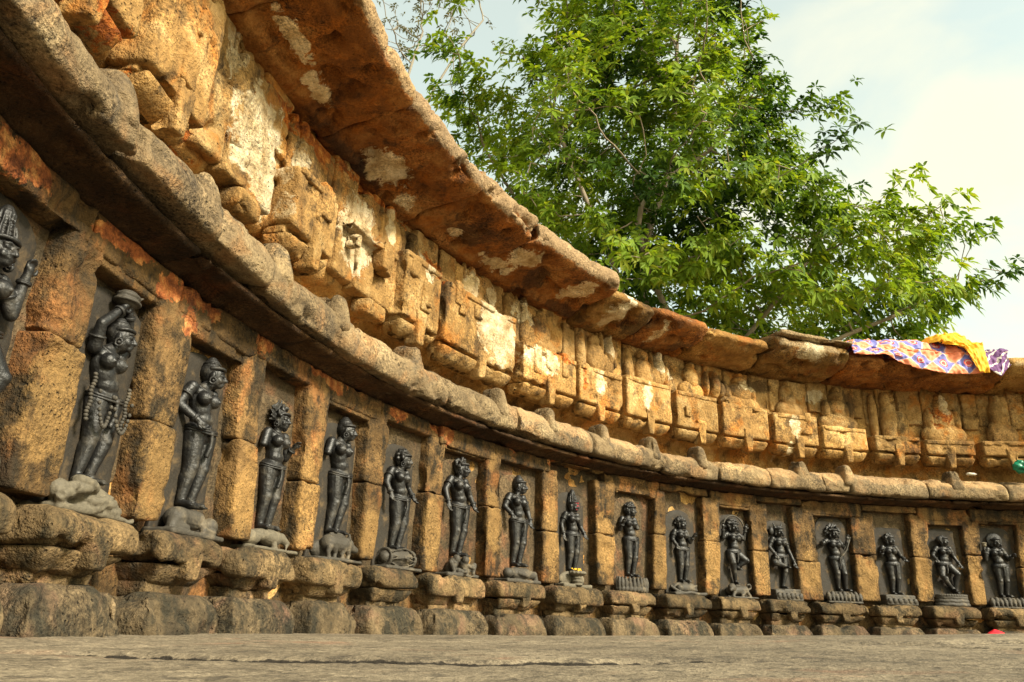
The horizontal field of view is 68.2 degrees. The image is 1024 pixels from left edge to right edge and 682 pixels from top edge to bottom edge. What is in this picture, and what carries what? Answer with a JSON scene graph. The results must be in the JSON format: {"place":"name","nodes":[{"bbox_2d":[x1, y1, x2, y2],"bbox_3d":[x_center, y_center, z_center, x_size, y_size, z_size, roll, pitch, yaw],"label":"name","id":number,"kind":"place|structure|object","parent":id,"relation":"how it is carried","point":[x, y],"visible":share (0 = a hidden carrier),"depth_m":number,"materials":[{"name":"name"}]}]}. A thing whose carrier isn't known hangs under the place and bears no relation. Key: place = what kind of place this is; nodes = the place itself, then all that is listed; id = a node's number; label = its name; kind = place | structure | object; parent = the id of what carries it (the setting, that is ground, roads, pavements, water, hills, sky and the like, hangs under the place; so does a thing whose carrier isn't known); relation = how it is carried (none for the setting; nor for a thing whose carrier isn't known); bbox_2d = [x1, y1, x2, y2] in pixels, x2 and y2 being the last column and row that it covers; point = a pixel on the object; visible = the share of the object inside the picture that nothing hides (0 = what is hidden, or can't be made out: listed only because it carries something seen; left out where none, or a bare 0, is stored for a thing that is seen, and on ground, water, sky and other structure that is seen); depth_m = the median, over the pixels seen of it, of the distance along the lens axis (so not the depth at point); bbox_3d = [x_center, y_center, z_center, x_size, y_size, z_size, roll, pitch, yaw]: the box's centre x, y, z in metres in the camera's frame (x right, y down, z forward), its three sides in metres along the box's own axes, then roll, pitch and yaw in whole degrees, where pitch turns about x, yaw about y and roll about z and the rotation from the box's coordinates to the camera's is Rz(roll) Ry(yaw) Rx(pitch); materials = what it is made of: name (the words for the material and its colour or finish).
{"place":"outdoors","nodes":[
{"label":"outdoors","id":0,"kind":"place"},
{"bbox_2d":[0,633,1023,681],"bbox_3d":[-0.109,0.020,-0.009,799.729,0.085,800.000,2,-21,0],"label":"ground","id":1,"kind":"structure","parent":0,"point":[255,657],"depth_m":1.03,"materials":[{"name":"grey stone"}]},
{"bbox_2d":[377,0,495,100],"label":"sparse tree","id":2,"kind":"object","parent":1,"relation":"on","point":[401,48],"visible":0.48,"depth_m":17.81,"materials":[{"name":"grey plant"}]},
{"bbox_2d":[0,0,1023,636],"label":"temple wall","id":3,"kind":"structure","parent":1,"relation":"on","point":[310,216],"depth_m":3.12,"materials":[{"name":"stone"}]},
{"bbox_2d":[0,192,38,393],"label":"stone statue","id":4,"kind":"object","parent":3,"relation":"on","point":[18,262],"visible":1,"depth_m":1.56,"materials":[{"name":"stone"}]},
{"bbox_2d":[19,285,143,524],"bbox_3d":[-1.001,0.138,1.861,0.120,0.582,0.290,-1,-21,7],"label":"stone statue","id":5,"kind":"object","parent":3,"relation":"on","point":[96,431],"visible":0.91,"depth_m":1.85,"materials":[{"name":"stone"}]},
{"bbox_2d":[140,352,227,542],"bbox_3d":[-0.935,0.305,2.258,0.117,0.556,0.252,-3,-21,12],"label":"stone statue","id":6,"kind":"object","parent":3,"relation":"on","point":[195,428],"visible":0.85,"depth_m":2.23,"materials":[{"name":"stone"}]},
{"bbox_2d":[230,395,301,554],"bbox_3d":[-0.827,0.454,2.630,0.114,0.546,0.253,-5,-22,17],"label":"stone statue","id":7,"kind":"object","parent":3,"relation":"on","point":[274,434],"visible":0.79,"depth_m":2.61,"materials":[{"name":"stone"}]},
{"bbox_2d":[302,417,361,564],"bbox_3d":[-0.686,0.578,2.994,0.118,0.580,0.262,-7,-22,22],"label":"stone statue","id":8,"kind":"object","parent":3,"relation":"on","point":[331,541],"visible":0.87,"depth_m":2.97,"materials":[{"name":"stone"}]},
{"bbox_2d":[370,444,421,572],"bbox_3d":[-0.497,0.730,3.350,0.120,0.553,0.256,-9,-23,27],"label":"stone statue","id":9,"kind":"object","parent":3,"relation":"on","point":[391,550],"visible":0.9,"depth_m":3.32,"materials":[{"name":"stone"}]},
{"bbox_2d":[433,457,478,577],"bbox_3d":[-0.263,0.858,3.718,0.120,0.585,0.259,-12,-25,32],"label":"stone statue","id":10,"kind":"object","parent":3,"relation":"on","point":[458,502],"visible":0.88,"depth_m":3.69,"materials":[{"name":"stone"}]},
{"bbox_2d":[494,475,540,584],"bbox_3d":[0.033,1.006,4.075,0.120,0.575,0.280,-15,-27,38],"label":"stone statue","id":11,"kind":"object","parent":3,"relation":"on","point":[515,500],"visible":0.88,"depth_m":4.05,"materials":[{"name":"stone"}]},
{"bbox_2d":[554,489,591,587],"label":"stone statue","id":12,"kind":"object","parent":3,"relation":"on","point":[571,532],"visible":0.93,"depth_m":4.37,"materials":[{"name":"stone"}]},
{"bbox_2d":[611,496,648,592],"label":"stone statue","id":13,"kind":"object","parent":3,"relation":"on","point":[628,566],"visible":0.95,"depth_m":4.66,"materials":[{"name":"stone"}]},
{"bbox_2d":[664,510,707,595],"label":"stone statue","id":14,"kind":"object","parent":3,"relation":"on","point":[680,535],"visible":0.94,"depth_m":4.91,"materials":[{"name":"stone"}]},
{"bbox_2d":[719,514,758,598],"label":"stone statue","id":15,"kind":"object","parent":3,"relation":"on","point":[734,575],"visible":0.94,"depth_m":5.11,"materials":[{"name":"stone"}]},
{"bbox_2d":[764,520,803,600],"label":"stone statue","id":16,"kind":"object","parent":3,"relation":"on","point":[781,558],"visible":0.94,"depth_m":5.24,"materials":[{"name":"stone"}]},
{"bbox_2d":[815,517,862,603],"bbox_3d":[2.305,1.543,5.380,0.284,0.614,0.119,7,-21,-13],"label":"stone statue","id":17,"kind":"object","parent":3,"relation":"on","point":[832,538],"visible":0.97,"depth_m":5.37,"materials":[{"name":"stone"}]},
{"bbox_2d":[873,527,918,605],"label":"stone statue","id":18,"kind":"object","parent":3,"relation":"on","point":[892,580],"visible":0.98,"depth_m":5.45,"materials":[{"name":"stone"}]},
{"bbox_2d":[845,339,990,373],"bbox_3d":[2.948,0.137,5.742,1.151,0.341,0.488,4,-21,-6],"label":"patterned cloth","id":19,"kind":"object","parent":3,"relation":"on","point":[943,358],"visible":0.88,"depth_m":5.55,"materials":[{"name":"multicoloured fabric"}]},
{"bbox_2d":[921,332,989,372],"bbox_3d":[3.313,0.110,5.761,0.368,0.399,0.445,2,-21,0],"label":"yellow cloth","id":20,"kind":"object","parent":19,"relation":"on","point":[975,351],"visible":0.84,"depth_m":5.58,"materials":[{"name":"yellow fabric"}]},
{"bbox_2d":[927,529,970,606],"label":"stone statue","id":21,"kind":"object","parent":3,"relation":"on","point":[946,581],"visible":0.95,"depth_m":5.48,"materials":[{"name":"stone"}]},
{"bbox_2d":[984,348,1009,375],"bbox_3d":[3.562,0.204,5.732,0.213,0.265,0.429,2,-21,0],"label":"purple cloth","id":22,"kind":"object","parent":3,"relation":"hanging from","point":[998,362],"visible":0.59,"depth_m":5.55,"materials":[{"name":"purple fabric"}]},
{"bbox_2d":[978,527,1023,608],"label":"stone statue","id":23,"kind":"object","parent":3,"relation":"on","point":[998,575],"visible":0.98,"depth_m":5.49,"materials":[{"name":"stone"}]},
{"bbox_2d":[1012,460,1023,473],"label":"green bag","id":24,"kind":"object","parent":3,"relation":"on","point":[1018,466],"visible":1,"depth_m":5.54,"materials":[{"name":"plastic"}]},
{"bbox_2d":[405,0,1023,341],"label":"leafy tree","id":25,"kind":"object","parent":1,"relation":"on","point":[645,203],"visible":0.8,"depth_m":10.44,"materials":[{"name":"green plant"}]},
{"bbox_2d":[987,629,1003,633],"bbox_3d":[2.338,1.446,3.647,0.122,0.108,0.098,2,-21,0],"label":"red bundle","id":26,"kind":"object","parent":1,"relation":"on","point":[994,631],"visible":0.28,"depth_m":3.65,"materials":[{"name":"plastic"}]},
{"bbox_2d":[372,0,1023,357],"label":"sky","id":27,"kind":"structure","parent":0,"point":[947,76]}
]}

